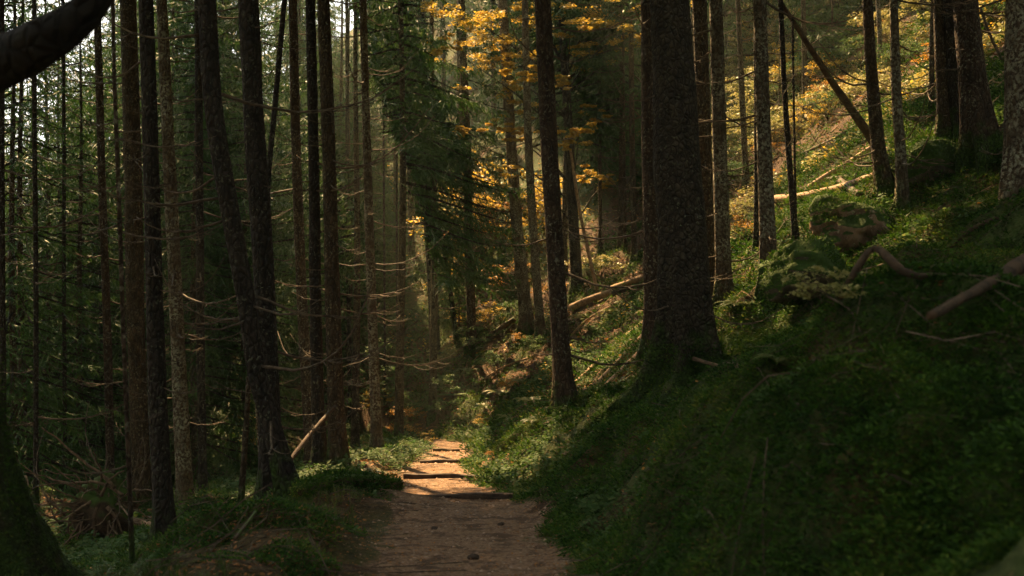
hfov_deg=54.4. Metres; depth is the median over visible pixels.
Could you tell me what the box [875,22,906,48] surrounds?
shrub
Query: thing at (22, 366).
spruce tree
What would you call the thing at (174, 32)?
spruce tree
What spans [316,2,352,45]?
spruce tree
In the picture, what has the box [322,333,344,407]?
young spruce
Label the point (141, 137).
spruce tree
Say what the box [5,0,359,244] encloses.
sky
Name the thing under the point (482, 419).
shrub
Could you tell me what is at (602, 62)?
spruce tree
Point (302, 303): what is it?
spruce tree
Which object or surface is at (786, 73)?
shrub
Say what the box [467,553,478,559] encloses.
stone
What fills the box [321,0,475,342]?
spruce tree
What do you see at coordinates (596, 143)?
spruce tree
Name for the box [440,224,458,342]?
dead sapling
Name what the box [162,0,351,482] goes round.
spruce tree
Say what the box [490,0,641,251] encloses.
spruce tree
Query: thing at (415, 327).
shrub
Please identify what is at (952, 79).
spruce tree
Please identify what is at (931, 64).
spruce tree
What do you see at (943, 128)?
spruce tree
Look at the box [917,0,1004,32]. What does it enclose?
shrub
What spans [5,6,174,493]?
spruce tree
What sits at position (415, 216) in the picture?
spruce tree
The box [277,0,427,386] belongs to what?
spruce tree
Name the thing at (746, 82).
shrub
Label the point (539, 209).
shrub
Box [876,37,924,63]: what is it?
shrub
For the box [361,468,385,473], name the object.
fern
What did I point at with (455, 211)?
shrub
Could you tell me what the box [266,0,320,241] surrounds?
spruce tree
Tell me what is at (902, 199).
spruce tree
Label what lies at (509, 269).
shrub
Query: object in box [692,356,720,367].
broken branch
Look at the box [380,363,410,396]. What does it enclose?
young spruce
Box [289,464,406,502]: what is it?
mossy log
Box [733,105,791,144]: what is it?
shrub
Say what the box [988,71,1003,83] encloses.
fallen log
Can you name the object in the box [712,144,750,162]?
shrub
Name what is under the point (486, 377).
fallen branch
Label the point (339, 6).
spruce tree
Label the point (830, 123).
fallen sticks
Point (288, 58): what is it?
spruce tree
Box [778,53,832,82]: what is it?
shrub
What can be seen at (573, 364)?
shrub
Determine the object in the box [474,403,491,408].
fern
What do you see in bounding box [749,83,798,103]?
shrub
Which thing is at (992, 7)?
shrub
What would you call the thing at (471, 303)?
spruce tree
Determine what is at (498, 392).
fern
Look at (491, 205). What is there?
shrub
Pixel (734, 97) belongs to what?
spruce tree
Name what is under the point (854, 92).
shrub
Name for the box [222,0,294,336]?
spruce tree
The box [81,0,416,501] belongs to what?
spruce tree
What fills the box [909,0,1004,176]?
spruce tree
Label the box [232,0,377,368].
spruce tree
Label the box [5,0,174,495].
spruce tree
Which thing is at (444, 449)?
timber step
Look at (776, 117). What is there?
shrub
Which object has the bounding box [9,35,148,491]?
spruce tree
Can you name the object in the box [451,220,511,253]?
shrub
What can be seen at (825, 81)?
shrub
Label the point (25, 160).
spruce tree
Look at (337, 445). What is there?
spruce tree
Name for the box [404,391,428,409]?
shrub
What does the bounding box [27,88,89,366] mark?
spruce tree
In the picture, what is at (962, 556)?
moss
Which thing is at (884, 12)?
shrub
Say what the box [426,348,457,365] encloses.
shrub
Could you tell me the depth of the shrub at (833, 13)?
31.95 m
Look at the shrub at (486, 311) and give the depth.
31.35 m
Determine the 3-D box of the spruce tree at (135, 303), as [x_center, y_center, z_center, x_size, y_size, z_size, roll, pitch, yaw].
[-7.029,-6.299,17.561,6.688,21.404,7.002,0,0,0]
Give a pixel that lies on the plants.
(513, 472)
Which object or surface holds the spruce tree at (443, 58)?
on the ground at (1009, 564)
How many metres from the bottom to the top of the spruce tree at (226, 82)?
16.405 m
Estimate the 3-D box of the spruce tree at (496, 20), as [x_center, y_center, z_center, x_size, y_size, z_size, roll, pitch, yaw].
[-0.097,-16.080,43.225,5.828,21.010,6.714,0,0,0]
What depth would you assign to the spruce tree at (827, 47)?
30.91 m
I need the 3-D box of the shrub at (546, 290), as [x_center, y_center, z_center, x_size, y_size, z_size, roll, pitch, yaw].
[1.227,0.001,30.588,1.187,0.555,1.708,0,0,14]
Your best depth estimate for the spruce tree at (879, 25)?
27.89 m
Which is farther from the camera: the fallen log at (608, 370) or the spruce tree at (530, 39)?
the spruce tree at (530, 39)
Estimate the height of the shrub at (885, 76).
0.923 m
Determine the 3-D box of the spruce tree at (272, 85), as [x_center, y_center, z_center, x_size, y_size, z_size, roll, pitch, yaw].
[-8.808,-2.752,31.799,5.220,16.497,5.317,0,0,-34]
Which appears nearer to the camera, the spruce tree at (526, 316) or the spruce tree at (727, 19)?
the spruce tree at (526, 316)
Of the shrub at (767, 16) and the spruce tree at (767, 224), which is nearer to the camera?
the spruce tree at (767, 224)
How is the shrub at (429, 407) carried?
on the ground at (1009, 564)
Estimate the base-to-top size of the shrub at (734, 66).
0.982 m
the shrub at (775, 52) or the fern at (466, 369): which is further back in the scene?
the shrub at (775, 52)
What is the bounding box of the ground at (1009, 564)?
[31,0,1023,575]
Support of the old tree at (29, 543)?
on the ground at (1009, 564)
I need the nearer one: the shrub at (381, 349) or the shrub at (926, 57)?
the shrub at (926, 57)
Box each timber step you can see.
[403,473,475,478]
[420,459,462,462]
[420,492,512,498]
[433,448,459,451]
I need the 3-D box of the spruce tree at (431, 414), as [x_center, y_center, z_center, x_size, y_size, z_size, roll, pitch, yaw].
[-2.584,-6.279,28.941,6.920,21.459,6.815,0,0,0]
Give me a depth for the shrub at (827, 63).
30.14 m
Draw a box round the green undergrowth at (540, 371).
[285,52,711,403]
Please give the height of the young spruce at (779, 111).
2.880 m
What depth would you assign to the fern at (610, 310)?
25.16 m
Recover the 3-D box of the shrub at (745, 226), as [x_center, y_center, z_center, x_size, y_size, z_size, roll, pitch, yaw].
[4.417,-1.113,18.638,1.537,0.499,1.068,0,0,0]
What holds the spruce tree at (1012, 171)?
on the ground at (1009, 564)
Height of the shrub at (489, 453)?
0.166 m
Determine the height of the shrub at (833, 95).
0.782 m
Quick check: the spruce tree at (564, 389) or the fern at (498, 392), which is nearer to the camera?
the spruce tree at (564, 389)
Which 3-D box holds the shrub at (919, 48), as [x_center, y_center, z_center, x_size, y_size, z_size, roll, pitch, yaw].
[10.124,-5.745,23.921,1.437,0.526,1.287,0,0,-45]
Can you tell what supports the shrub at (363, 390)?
on the ground at (1009, 564)
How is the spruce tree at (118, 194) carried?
on the ground at (1009, 564)
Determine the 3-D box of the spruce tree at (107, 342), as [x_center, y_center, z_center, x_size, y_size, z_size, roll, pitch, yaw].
[-7.670,-5.955,19.032,6.731,21.441,6.053,0,0,-30]
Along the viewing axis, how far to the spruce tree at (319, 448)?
14.33 m
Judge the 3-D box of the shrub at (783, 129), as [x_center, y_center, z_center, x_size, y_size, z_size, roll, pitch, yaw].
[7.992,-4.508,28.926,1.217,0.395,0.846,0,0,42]
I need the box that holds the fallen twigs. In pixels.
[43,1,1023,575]
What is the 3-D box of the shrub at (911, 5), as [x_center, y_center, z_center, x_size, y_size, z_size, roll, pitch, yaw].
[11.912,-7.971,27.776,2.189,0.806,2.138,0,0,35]
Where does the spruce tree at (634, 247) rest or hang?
on the ground at (1009, 564)
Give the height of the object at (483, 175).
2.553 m
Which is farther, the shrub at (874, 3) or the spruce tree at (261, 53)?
the spruce tree at (261, 53)
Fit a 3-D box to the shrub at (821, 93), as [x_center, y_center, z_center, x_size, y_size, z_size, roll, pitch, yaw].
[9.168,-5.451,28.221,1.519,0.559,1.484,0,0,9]
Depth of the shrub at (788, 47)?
35.08 m
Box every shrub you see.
[207,445,257,475]
[214,409,256,449]
[290,419,350,438]
[344,380,394,405]
[359,391,369,408]
[360,334,417,366]
[365,444,421,470]
[368,365,427,392]
[381,388,394,402]
[385,406,425,420]
[393,350,458,379]
[394,440,438,457]
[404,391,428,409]
[405,320,428,330]
[406,182,508,248]
[417,429,437,441]
[424,398,461,420]
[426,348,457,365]
[432,371,483,393]
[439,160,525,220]
[440,176,542,240]
[448,326,493,348]
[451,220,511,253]
[461,301,506,327]
[472,414,486,426]
[474,350,522,376]
[483,450,498,457]
[484,192,561,218]
[484,261,530,290]
[497,379,518,388]
[498,299,548,317]
[508,217,545,253]
[513,333,533,345]
[516,335,550,351]
[523,172,597,221]
[530,282,568,296]
[535,347,581,366]
[545,349,607,375]
[564,252,607,275]
[587,255,628,273]
[711,107,749,128]
[711,122,753,144]
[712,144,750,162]
[713,192,753,224]
[724,56,753,77]
[725,69,777,103]
[726,95,777,111]
[727,28,750,62]
[727,160,752,180]
[728,66,801,102]
[728,163,753,182]
[730,215,753,240]
[732,40,774,65]
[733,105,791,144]
[741,0,793,29]
[742,29,779,47]
[745,42,800,67]
[745,67,791,88]
[746,115,808,143]
[747,15,787,35]
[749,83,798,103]
[750,142,784,157]
[751,42,797,65]
[768,20,810,49]
[769,42,800,77]
[769,52,800,72]
[769,55,811,85]
[771,126,801,137]
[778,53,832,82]
[781,265,887,305]
[788,89,830,114]
[790,0,862,63]
[791,94,830,126]
[798,89,840,118]
[804,52,845,78]
[805,75,852,91]
[809,84,850,103]
[835,33,883,64]
[840,0,900,20]
[842,0,886,16]
[844,73,905,98]
[845,64,906,97]
[846,8,909,48]
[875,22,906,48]
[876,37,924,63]
[877,52,915,69]
[900,0,930,10]
[901,38,928,57]
[910,42,928,63]
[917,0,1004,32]
[979,0,1004,27]
[982,0,1004,28]
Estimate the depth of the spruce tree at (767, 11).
38.89 m
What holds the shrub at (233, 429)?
on the ground at (1009, 564)
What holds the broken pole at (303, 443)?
on the ground at (1009, 564)
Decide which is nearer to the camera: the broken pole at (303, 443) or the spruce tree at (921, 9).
the broken pole at (303, 443)
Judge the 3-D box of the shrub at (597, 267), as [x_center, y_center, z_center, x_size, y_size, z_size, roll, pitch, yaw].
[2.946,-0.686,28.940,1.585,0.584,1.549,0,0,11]
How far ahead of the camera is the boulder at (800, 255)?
9.87 m
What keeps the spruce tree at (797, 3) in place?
on the ground at (1009, 564)
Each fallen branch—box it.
[233,497,268,539]
[477,355,533,384]
[567,302,613,335]
[739,249,749,270]
[853,214,934,256]
[861,263,884,270]
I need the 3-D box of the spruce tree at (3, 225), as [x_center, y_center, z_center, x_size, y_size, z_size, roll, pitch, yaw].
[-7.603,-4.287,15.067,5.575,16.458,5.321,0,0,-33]
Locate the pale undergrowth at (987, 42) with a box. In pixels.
[710,0,1004,240]
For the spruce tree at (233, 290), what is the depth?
30.40 m
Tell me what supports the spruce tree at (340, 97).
on the ground at (1009, 564)
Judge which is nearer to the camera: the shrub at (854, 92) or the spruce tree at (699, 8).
the spruce tree at (699, 8)
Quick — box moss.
[28,0,1023,575]
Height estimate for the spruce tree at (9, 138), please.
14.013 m
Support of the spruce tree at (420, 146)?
on the ground at (1009, 564)
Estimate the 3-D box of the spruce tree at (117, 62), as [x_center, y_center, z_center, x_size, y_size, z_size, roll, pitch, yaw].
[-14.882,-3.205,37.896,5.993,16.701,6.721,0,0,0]
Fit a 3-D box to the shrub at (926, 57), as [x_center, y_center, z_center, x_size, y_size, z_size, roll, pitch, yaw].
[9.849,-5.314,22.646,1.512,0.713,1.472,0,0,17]
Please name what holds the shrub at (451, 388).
on the ground at (1009, 564)
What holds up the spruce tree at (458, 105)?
on the ground at (1009, 564)
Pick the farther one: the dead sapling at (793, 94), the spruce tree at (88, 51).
the spruce tree at (88, 51)
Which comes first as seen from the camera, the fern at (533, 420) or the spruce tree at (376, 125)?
the fern at (533, 420)
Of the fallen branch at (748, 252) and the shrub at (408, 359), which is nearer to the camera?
the fallen branch at (748, 252)
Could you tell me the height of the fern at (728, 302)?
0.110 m
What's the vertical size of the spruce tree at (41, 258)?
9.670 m
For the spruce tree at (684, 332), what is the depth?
10.37 m
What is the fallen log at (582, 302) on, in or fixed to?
on the ground at (1009, 564)
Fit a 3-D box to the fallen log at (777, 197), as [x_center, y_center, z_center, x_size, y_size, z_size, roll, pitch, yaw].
[5.962,-2.204,18.400,0.769,0.938,5.547,0,0,-2]
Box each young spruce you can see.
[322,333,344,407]
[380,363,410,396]
[438,231,483,334]
[772,52,799,127]
[801,0,837,119]
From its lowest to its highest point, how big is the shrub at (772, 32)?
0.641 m
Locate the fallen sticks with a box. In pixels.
[453,16,1003,424]
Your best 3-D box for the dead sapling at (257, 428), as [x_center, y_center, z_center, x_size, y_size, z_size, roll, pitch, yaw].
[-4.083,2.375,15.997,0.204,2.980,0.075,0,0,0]
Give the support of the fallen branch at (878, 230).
on the ground at (1009, 564)
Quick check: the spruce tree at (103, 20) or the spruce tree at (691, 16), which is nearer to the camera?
the spruce tree at (691, 16)
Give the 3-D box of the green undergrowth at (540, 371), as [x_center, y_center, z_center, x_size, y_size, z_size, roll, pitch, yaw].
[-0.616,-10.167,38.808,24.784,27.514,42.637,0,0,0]
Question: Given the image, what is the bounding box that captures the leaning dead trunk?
[777,0,869,172]
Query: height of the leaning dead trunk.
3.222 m
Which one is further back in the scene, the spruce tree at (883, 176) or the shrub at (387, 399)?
the shrub at (387, 399)
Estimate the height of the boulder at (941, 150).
0.854 m
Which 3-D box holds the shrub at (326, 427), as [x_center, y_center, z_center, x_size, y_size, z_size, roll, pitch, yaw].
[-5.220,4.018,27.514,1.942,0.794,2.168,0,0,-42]
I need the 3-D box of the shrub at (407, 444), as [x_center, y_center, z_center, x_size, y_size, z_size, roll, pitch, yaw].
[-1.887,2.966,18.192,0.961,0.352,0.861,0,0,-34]
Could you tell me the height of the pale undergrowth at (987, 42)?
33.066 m
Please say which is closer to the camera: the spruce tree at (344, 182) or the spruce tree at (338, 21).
the spruce tree at (344, 182)
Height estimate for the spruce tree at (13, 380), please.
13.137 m
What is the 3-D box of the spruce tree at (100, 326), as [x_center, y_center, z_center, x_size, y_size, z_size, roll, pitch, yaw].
[-9.689,-2.595,22.948,4.934,16.528,5.043,0,0,12]
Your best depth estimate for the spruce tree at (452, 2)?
54.15 m
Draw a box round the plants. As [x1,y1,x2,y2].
[39,0,1023,575]
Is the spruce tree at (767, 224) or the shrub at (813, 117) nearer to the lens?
the spruce tree at (767, 224)
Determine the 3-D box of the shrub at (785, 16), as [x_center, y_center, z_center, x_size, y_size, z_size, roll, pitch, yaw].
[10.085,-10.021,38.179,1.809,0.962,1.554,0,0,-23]
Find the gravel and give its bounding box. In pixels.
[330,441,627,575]
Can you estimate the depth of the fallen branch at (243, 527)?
4.82 m
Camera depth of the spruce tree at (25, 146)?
30.90 m
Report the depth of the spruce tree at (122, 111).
34.65 m
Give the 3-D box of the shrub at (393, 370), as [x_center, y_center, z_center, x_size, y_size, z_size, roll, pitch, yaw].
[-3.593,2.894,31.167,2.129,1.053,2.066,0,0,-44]
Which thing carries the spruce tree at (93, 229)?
on the ground at (1009, 564)
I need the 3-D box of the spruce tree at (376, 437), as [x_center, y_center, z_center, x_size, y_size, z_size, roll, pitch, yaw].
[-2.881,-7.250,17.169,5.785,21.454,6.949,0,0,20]
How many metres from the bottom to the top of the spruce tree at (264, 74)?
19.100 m
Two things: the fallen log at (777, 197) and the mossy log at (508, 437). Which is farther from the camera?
the fallen log at (777, 197)
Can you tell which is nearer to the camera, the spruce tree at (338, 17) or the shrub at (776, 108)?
the shrub at (776, 108)
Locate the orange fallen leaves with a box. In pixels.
[237,19,990,504]
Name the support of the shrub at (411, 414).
on the ground at (1009, 564)
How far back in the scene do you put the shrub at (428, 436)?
23.87 m
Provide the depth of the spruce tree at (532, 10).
28.98 m
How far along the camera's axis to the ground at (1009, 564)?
6.74 m
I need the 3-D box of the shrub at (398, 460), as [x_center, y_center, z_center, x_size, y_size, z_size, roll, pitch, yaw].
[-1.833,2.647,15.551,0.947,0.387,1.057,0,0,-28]
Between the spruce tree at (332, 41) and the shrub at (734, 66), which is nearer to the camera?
the shrub at (734, 66)
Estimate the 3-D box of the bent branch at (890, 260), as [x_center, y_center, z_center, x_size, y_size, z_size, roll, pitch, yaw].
[1.646,-0.067,4.395,0.148,0.253,0.405,0,0,-44]
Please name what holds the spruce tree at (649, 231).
on the ground at (1009, 564)
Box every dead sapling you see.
[237,376,250,503]
[255,406,258,450]
[260,0,286,191]
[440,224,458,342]
[775,15,809,211]
[979,8,1003,61]
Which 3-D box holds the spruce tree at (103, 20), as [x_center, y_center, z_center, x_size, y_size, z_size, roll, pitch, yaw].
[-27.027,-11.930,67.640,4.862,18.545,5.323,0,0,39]
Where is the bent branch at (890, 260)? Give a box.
[837,245,934,299]
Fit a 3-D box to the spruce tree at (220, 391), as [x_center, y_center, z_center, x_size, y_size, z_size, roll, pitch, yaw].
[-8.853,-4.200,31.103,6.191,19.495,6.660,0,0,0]
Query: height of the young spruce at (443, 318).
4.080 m
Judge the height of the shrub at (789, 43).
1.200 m
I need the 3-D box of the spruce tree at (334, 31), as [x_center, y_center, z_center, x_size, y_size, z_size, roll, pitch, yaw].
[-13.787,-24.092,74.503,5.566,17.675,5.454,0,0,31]
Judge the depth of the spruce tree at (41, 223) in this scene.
25.30 m
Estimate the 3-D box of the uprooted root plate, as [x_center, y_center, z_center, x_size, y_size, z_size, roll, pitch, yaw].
[-4.939,2.963,11.947,3.067,2.840,2.260,0,0,36]
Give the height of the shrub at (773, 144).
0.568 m
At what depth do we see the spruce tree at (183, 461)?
14.53 m
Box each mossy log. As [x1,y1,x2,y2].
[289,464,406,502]
[491,417,541,456]
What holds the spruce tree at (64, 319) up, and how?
on the ground at (1009, 564)
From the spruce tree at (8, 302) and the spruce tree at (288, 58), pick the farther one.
the spruce tree at (288, 58)
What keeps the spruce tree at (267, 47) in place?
on the ground at (1009, 564)
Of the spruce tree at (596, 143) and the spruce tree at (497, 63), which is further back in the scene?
the spruce tree at (497, 63)
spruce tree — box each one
[0,0,119,412]
[0,0,137,508]
[4,0,129,499]
[5,0,110,364]
[5,0,128,497]
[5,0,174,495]
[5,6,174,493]
[5,15,93,480]
[5,87,44,354]
[5,148,51,378]
[5,205,31,428]
[6,182,85,424]
[7,0,124,497]
[7,32,170,428]
[8,95,54,399]
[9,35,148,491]
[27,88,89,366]
[28,1,220,497]
[39,0,231,565]
[39,51,94,279]
[48,0,198,510]
[51,0,253,508]
[52,0,228,437]
[52,43,122,359]
[53,32,166,463]
[58,0,284,486]
[66,0,278,420]
[67,10,141,338]
[68,23,168,473]
[72,0,225,542]
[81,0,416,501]
[81,27,111,137]
[82,17,121,224]
[83,0,140,232]
[83,0,302,483]
[102,1,117,138]
[107,19,187,293]
[113,33,232,394]
[118,9,256,444]
[143,3,306,420]
[162,0,308,396]
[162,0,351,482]
[164,0,304,492]
[164,0,326,429]
[181,0,417,501]
[191,0,364,469]
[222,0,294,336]
[228,0,290,172]
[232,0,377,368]
[237,0,474,449]
[259,0,305,123]
[262,13,275,102]
[263,0,387,195]
[263,0,429,473]
[264,0,400,467]
[265,2,317,139]
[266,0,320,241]
[271,0,409,426]
[275,0,407,365]
[276,0,406,337]
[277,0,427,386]
[279,0,534,438]
[282,0,358,136]
[286,0,474,458]
[289,6,352,65]
[304,1,460,405]
[306,18,399,184]
[316,0,358,62]
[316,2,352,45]
[317,32,410,274]
[319,0,538,426]
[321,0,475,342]
[338,0,516,373]
[341,0,457,299]
[344,0,454,260]
[349,2,421,222]
[372,1,501,144]
[382,0,509,184]
[413,0,500,354]
[414,0,489,71]
[448,0,571,113]
[453,0,559,144]
[461,0,641,278]
[466,0,547,350]
[485,0,581,350]
[486,0,656,421]
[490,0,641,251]
[493,0,591,129]
[508,0,640,255]
[527,0,757,367]
[528,0,641,267]
[529,0,708,256]
[530,0,711,252]
[536,13,641,205]
[574,0,745,131]
[574,0,786,437]
[603,0,752,160]
[618,0,798,311]
[625,0,787,297]
[637,0,873,308]
[689,0,797,73]
[707,0,820,29]
[709,0,776,194]
[735,0,843,254]
[745,0,888,63]
[749,0,864,112]
[750,0,799,241]
[797,0,929,200]
[821,0,981,215]
[831,0,901,66]
[853,0,998,144]
[889,0,1004,140]
[901,0,1003,115]
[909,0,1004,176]
[911,0,925,21]
[923,0,1023,205]
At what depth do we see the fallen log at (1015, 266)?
3.80 m
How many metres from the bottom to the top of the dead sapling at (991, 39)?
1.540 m
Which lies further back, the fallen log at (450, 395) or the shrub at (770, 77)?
the shrub at (770, 77)
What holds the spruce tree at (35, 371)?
on the ground at (1009, 564)
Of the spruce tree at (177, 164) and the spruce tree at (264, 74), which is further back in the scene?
the spruce tree at (264, 74)
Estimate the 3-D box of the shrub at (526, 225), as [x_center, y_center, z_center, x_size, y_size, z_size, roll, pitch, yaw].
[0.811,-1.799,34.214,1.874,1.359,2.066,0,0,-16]
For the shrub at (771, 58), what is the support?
on the ground at (1009, 564)
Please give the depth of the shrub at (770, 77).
33.98 m
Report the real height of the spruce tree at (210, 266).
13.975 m
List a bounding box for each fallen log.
[133,519,150,526]
[380,317,515,387]
[425,392,480,397]
[568,275,612,309]
[575,298,642,380]
[595,335,640,384]
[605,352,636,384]
[606,272,643,289]
[611,283,643,294]
[774,142,872,201]
[799,119,864,154]
[807,134,870,188]
[836,177,863,196]
[926,253,1023,319]
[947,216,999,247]
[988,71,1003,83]
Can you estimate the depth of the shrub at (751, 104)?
32.09 m
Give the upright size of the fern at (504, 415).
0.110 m
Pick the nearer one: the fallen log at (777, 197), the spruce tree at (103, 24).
the fallen log at (777, 197)
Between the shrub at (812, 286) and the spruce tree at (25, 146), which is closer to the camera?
the shrub at (812, 286)
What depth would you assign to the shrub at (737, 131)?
31.11 m
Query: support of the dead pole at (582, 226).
on the ground at (1009, 564)
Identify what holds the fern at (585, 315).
on the ground at (1009, 564)
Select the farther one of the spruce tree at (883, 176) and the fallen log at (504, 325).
the fallen log at (504, 325)
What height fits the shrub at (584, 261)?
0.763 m
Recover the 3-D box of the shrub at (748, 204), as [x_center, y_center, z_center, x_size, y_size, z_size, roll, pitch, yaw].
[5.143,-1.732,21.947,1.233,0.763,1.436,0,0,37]
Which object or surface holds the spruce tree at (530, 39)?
on the ground at (1009, 564)
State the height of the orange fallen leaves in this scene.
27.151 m
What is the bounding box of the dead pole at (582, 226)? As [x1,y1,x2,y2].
[569,150,597,292]
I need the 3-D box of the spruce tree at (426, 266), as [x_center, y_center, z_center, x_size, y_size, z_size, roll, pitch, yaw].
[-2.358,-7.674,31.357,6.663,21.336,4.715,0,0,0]
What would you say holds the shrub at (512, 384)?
on the ground at (1009, 564)
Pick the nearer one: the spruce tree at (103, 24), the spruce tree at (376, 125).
the spruce tree at (103, 24)
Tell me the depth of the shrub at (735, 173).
27.59 m
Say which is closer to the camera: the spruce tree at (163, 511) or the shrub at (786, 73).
the spruce tree at (163, 511)
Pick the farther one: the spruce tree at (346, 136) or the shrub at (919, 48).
the spruce tree at (346, 136)
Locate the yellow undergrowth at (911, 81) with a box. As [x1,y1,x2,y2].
[379,2,1002,395]
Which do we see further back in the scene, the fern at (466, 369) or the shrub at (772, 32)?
the shrub at (772, 32)
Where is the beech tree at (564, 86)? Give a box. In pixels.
[420,0,691,302]
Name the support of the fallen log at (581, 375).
on the ground at (1009, 564)
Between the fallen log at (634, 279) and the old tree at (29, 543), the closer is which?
the old tree at (29, 543)
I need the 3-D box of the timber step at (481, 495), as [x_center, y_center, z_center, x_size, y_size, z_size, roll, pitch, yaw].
[-0.557,2.126,10.000,1.137,0.127,0.108,0,0,-2]
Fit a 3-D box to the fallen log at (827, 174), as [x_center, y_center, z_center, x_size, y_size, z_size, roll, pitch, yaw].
[6.475,-2.485,19.414,0.824,1.111,1.244,0,0,-25]
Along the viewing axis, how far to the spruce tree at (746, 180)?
27.55 m
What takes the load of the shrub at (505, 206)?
on the ground at (1009, 564)
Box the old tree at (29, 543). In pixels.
[0,0,113,575]
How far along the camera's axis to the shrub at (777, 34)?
35.71 m
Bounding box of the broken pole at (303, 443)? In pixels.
[291,405,336,459]
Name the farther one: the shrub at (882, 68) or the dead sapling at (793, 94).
the shrub at (882, 68)
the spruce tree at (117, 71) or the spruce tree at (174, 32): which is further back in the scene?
the spruce tree at (117, 71)
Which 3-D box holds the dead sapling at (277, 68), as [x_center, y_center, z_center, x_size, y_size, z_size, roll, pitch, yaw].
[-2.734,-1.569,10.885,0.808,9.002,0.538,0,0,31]
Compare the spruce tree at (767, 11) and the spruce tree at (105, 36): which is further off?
the spruce tree at (767, 11)
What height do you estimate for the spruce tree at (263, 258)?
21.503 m
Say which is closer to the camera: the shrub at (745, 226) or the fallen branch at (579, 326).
the shrub at (745, 226)
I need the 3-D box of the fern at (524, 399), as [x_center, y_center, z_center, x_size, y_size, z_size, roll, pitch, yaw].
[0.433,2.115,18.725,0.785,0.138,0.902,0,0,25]
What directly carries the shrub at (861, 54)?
on the ground at (1009, 564)
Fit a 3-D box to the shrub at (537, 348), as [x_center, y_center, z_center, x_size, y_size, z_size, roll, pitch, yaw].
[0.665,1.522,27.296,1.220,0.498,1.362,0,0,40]
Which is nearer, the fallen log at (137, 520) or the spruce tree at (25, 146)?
the fallen log at (137, 520)
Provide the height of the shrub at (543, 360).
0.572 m
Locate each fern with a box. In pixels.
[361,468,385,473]
[455,368,478,371]
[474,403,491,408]
[483,389,507,395]
[495,414,511,419]
[511,378,533,383]
[513,396,547,403]
[518,416,550,423]
[571,313,592,318]
[578,325,604,331]
[600,309,619,313]
[718,300,756,307]
[754,353,805,364]
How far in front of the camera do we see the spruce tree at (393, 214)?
35.87 m
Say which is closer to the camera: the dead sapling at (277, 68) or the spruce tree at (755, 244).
the dead sapling at (277, 68)
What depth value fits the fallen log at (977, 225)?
7.94 m
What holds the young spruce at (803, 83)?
on the ground at (1009, 564)
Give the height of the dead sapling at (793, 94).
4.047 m
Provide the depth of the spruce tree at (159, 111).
29.96 m
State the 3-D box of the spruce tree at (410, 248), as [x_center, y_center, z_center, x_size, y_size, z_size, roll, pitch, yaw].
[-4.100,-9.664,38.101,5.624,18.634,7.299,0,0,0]
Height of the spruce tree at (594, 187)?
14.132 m
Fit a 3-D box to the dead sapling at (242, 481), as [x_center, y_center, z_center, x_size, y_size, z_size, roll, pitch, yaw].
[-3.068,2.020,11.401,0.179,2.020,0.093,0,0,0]
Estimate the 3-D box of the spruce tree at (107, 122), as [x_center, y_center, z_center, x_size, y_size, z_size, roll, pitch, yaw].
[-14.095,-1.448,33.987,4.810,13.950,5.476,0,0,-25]
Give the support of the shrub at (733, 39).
on the ground at (1009, 564)
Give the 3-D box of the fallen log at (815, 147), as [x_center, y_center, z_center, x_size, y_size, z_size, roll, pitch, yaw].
[8.044,-3.676,24.535,0.573,0.433,3.263,0,0,-9]
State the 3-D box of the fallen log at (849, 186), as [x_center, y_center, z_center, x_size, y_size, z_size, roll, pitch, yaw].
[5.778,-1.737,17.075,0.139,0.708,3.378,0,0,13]
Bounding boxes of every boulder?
[754,232,850,307]
[805,190,897,252]
[891,134,957,186]
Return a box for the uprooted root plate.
[20,402,197,544]
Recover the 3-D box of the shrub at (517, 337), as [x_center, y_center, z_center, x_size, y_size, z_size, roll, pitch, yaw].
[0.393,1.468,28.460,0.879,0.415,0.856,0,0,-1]
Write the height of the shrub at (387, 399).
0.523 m
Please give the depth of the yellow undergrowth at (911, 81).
25.92 m
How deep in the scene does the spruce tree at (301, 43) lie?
34.60 m
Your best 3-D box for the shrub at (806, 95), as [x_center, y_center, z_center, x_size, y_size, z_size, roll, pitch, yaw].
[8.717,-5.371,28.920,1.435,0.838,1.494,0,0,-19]
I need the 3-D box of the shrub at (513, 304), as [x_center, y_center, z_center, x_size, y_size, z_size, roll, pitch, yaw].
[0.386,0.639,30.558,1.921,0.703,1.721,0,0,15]
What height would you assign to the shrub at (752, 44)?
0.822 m
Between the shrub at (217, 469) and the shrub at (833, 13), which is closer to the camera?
the shrub at (217, 469)
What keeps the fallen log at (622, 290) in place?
on the ground at (1009, 564)
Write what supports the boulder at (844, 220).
on the ground at (1009, 564)
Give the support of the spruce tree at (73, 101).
on the ground at (1009, 564)
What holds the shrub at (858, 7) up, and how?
on the ground at (1009, 564)
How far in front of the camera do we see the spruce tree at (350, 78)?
38.95 m
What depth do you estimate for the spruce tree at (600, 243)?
31.00 m
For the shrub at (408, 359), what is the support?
on the ground at (1009, 564)
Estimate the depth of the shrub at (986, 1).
22.16 m
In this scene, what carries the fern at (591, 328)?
on the ground at (1009, 564)
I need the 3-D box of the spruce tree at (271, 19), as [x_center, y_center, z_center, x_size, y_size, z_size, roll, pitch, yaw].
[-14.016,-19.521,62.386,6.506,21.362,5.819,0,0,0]
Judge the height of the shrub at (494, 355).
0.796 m
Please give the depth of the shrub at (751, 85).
32.40 m

